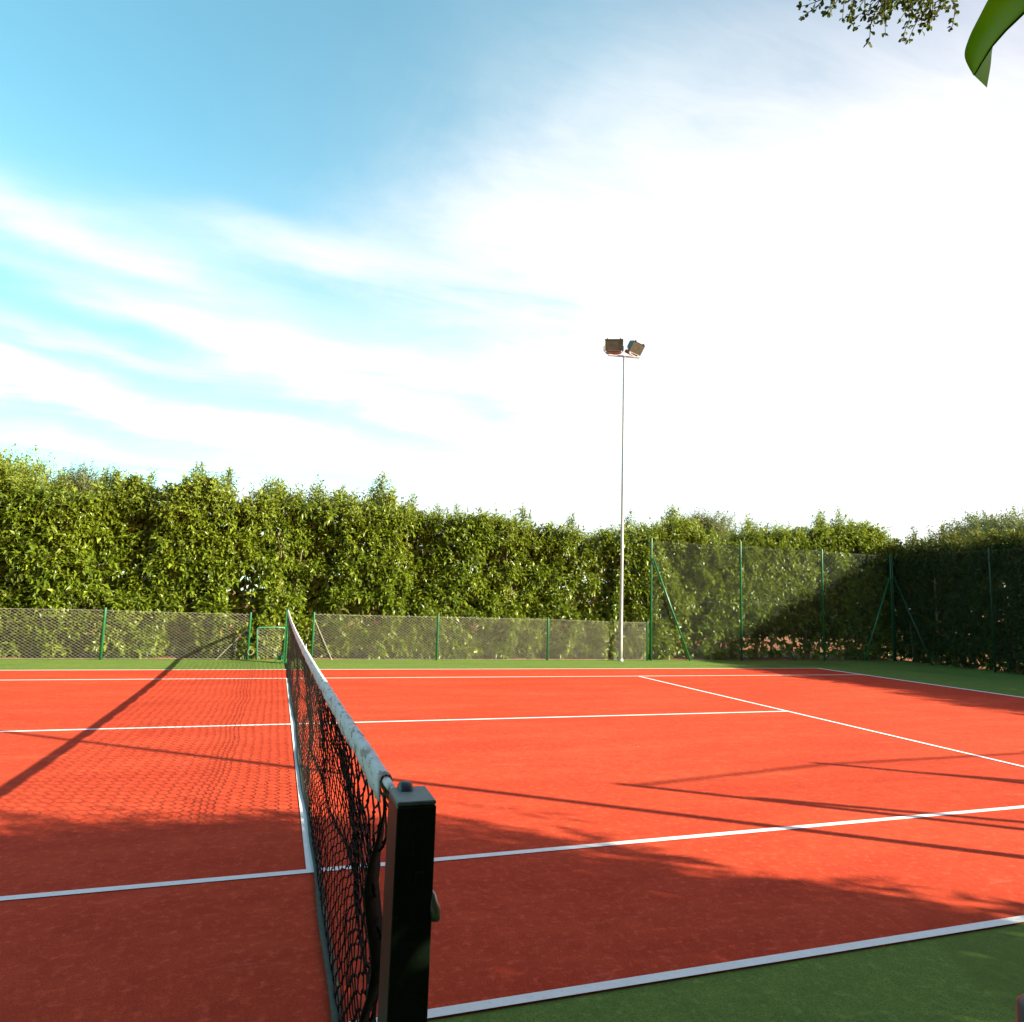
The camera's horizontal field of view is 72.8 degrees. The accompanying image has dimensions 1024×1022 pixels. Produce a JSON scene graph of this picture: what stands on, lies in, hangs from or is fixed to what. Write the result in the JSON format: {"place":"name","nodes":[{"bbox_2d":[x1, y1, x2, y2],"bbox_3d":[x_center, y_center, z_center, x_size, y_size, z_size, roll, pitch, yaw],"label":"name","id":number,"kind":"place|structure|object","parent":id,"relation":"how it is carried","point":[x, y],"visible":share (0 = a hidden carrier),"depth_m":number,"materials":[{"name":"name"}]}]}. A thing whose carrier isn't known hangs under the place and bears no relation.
{"place":"outdoors","nodes":[
{"label":"outdoors","id":0,"kind":"place"},
{"bbox_2d":[0,587,1021,672],"bbox_3d":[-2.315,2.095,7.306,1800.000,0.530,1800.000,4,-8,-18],"label":"ground","id":1,"kind":"structure","parent":0,"point":[358,656],"depth_m":17.72,"materials":[{"name":"green plant"}]},
{"bbox_2d":[0,443,60,508],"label":"leafy tree","id":2,"kind":"object","parent":1,"relation":"on","point":[43,468],"visible":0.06,"depth_m":15.76,"materials":[{"name":"green plant"}]},
{"bbox_2d":[41,457,117,500],"bbox_3d":[-14.946,1.048,23.039,4.457,5.768,4.275,-5,-10,42],"label":"leafy tree","id":3,"kind":"object","parent":1,"relation":"on","point":[80,482],"visible":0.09,"depth_m":22.93,"materials":[{"name":"green plant"}]},
{"bbox_2d":[0,449,592,659],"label":"hedge","id":4,"kind":"object","parent":1,"relation":"on","point":[177,548],"visible":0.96,"depth_m":14.85,"materials":[{"name":"green plant"}]},
{"bbox_2d":[0,668,1023,1021],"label":"court surface","id":5,"kind":"object","parent":1,"relation":"on","point":[152,796],"visible":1,"depth_m":4.31,"materials":[{"name":"red plastic"}]},
{"bbox_2d":[0,724,286,731],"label":"service line","id":6,"kind":"object","parent":5,"relation":"on","point":[142,727],"visible":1,"depth_m":6.94,"materials":[{"name":"white paint"}]},
{"bbox_2d":[286,678,313,868],"bbox_3d":[-2.325,2.261,7.375,0.044,0.001,8.179,4,-8,-18],"label":"net line","id":7,"kind":"object","parent":5,"relation":"on","point":[308,855],"visible":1,"depth_m":4.52,"materials":[{"name":"white paint"}]},
{"bbox_2d":[57,675,749,679],"bbox_3d":[-3.658,2.707,11.242,23.590,0.001,0.050,4,-8,-18],"label":"singles sideline","id":8,"kind":"object","parent":5,"relation":"on","point":[385,677],"visible":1,"depth_m":11.81,"materials":[{"name":"white paint"}]},
{"bbox_2d":[204,668,713,669],"bbox_3d":[-4.087,2.854,12.510,23.770,0.001,0.050,4,-8,-18],"label":"doubles sideline","id":9,"kind":"object","parent":5,"relation":"on","point":[615,668],"visible":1,"depth_m":14.64,"materials":[{"name":"white paint"}]},
{"bbox_2d":[0,805,1023,900],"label":"singles sideline","id":10,"kind":"object","parent":5,"relation":"on","point":[68,892],"visible":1,"depth_m":3.82,"materials":[{"name":"white paint"}]},
{"bbox_2d":[299,711,784,723],"bbox_3d":[0.694,2.480,8.371,6.329,0.001,0.050,4,-8,-18],"label":"service line","id":11,"kind":"object","parent":5,"relation":"on","point":[565,716],"visible":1,"depth_m":8.28,"materials":[{"name":"white paint"}]},
{"bbox_2d":[350,915,1023,1021],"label":"doubles sideline","id":12,"kind":"object","parent":5,"relation":"on","point":[510,1000],"depth_m":2.67,"materials":[{"name":"white paint"}]},
{"bbox_2d":[639,676,1023,766],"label":"service line","id":13,"kind":"object","parent":5,"relation":"on","point":[853,726],"visible":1,"depth_m":8.15,"materials":[{"name":"white paint"}]},
{"bbox_2d":[819,668,1023,697],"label":"baseline","id":14,"kind":"object","parent":5,"relation":"on","point":[927,683],"visible":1,"depth_m":13.37,"materials":[{"name":"white paint"}]},
{"bbox_2d":[0,659,1023,1021],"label":"court surround","id":15,"kind":"object","parent":1,"relation":"on","point":[970,977],"visible":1,"depth_m":2.66,"materials":[{"name":"green plastic"}]},
{"bbox_2d":[0,607,251,659],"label":"fence","id":16,"kind":"object","parent":15,"relation":"on","point":[104,630],"visible":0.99,"depth_m":13.38,"materials":[{"name":"green metal"}]},
{"bbox_2d":[247,627,306,659],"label":"pipe gate","id":17,"kind":"structure","parent":16,"relation":"attached to","point":[257,643],"depth_m":14.23,"materials":[{"name":"metal"}]},
{"bbox_2d":[274,608,289,662],"bbox_3d":[-4.545,2.458,13.766,0.258,1.085,0.130,4,-8,-18],"label":"net post","id":18,"kind":"object","parent":15,"relation":"on","point":[279,657],"visible":0.75,"depth_m":13.72,"materials":[{"name":"green metal"}]},
{"bbox_2d":[377,780,439,1021],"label":"net post","id":19,"kind":"object","parent":15,"relation":"on","point":[411,908],"visible":1,"depth_m":1.09,"materials":[{"name":"black metal"}]},
{"bbox_2d":[284,610,394,1021],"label":"tennis net","id":20,"kind":"object","parent":19,"relation":"attached to","point":[378,776],"visible":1,"depth_m":2.48,"materials":[{"name":"black fabric"}]},
{"bbox_2d":[310,612,647,660],"bbox_3d":[-0.426,2.893,15.768,7.944,1.030,0.058,4,-8,-18],"label":"fence","id":21,"kind":"object","parent":15,"relation":"on","point":[437,636],"visible":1,"depth_m":15.64,"materials":[{"name":"green metal"}]},
{"bbox_2d":[604,338,644,660],"bbox_3d":[2.730,-0.359,17.033,1.082,7.968,0.534,4,-8,-18],"label":"lamp mast","id":22,"kind":"object","parent":15,"relation":"on","point":[614,347],"visible":1,"depth_m":17.24,"materials":[{"name":"metal"}]},
{"bbox_2d":[650,538,894,660],"bbox_3d":[7.077,2.411,18.344,7.710,3.090,0.098,4,-8,-18],"label":"tall fence","id":23,"kind":"object","parent":15,"relation":"on","point":[740,599],"visible":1,"depth_m":18.23,"materials":[{"name":"green metal"}]},
{"bbox_2d":[891,547,1023,673],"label":"tall fence","id":24,"kind":"object","parent":15,"relation":"on","point":[962,609],"visible":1,"depth_m":17.55,"materials":[{"name":"green metal"}]},
{"bbox_2d":[1014,993,1023,1021],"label":"fence","id":25,"kind":"object","parent":15,"relation":"on","point":[1020,1007],"visible":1,"depth_m":0.79,"materials":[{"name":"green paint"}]},
{"bbox_2d":[658,506,740,542],"bbox_3d":[7.141,2.445,27.180,3.462,5.387,4.140,4,-8,-18],"label":"leafy tree","id":26,"kind":"object","parent":1,"relation":"on","point":[709,523],"visible":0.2,"depth_m":26.44,"materials":[{"name":"green plant"}]},
{"bbox_2d":[570,503,924,659],"bbox_3d":[6.783,1.986,19.375,11.168,4.590,2.681,4,-8,-18],"label":"hedge","id":27,"kind":"object","parent":1,"relation":"on","point":[839,537],"visible":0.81,"depth_m":18.46,"materials":[{"name":"green plant"}]},
{"bbox_2d":[796,0,959,47],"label":"overhanging tree","id":28,"kind":"object","parent":1,"relation":"on","point":[887,5],"visible":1,"depth_m":2.23,"materials":[{"name":"green plant"}]},
{"bbox_2d":[965,0,1023,86],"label":"broad leaf branch","id":29,"kind":"object","parent":28,"relation":"attached to","point":[996,20],"visible":1,"depth_m":0.52,"materials":[{"name":"green plant"}]},
{"bbox_2d":[882,521,1023,674],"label":"hedge","id":30,"kind":"object","parent":1,"relation":"on","point":[1000,542],"visible":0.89,"depth_m":18.06,"materials":[{"name":"green plant"}]},
{"bbox_2d":[933,502,1023,590],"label":"leafy tree","id":31,"kind":"object","parent":1,"relation":"on","point":[1004,524],"visible":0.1,"depth_m":32.37,"materials":[{"name":"green plant"}]},
{"bbox_2d":[0,0,1023,601],"label":"sky","id":32,"kind":"structure","parent":0,"point":[347,242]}
]}

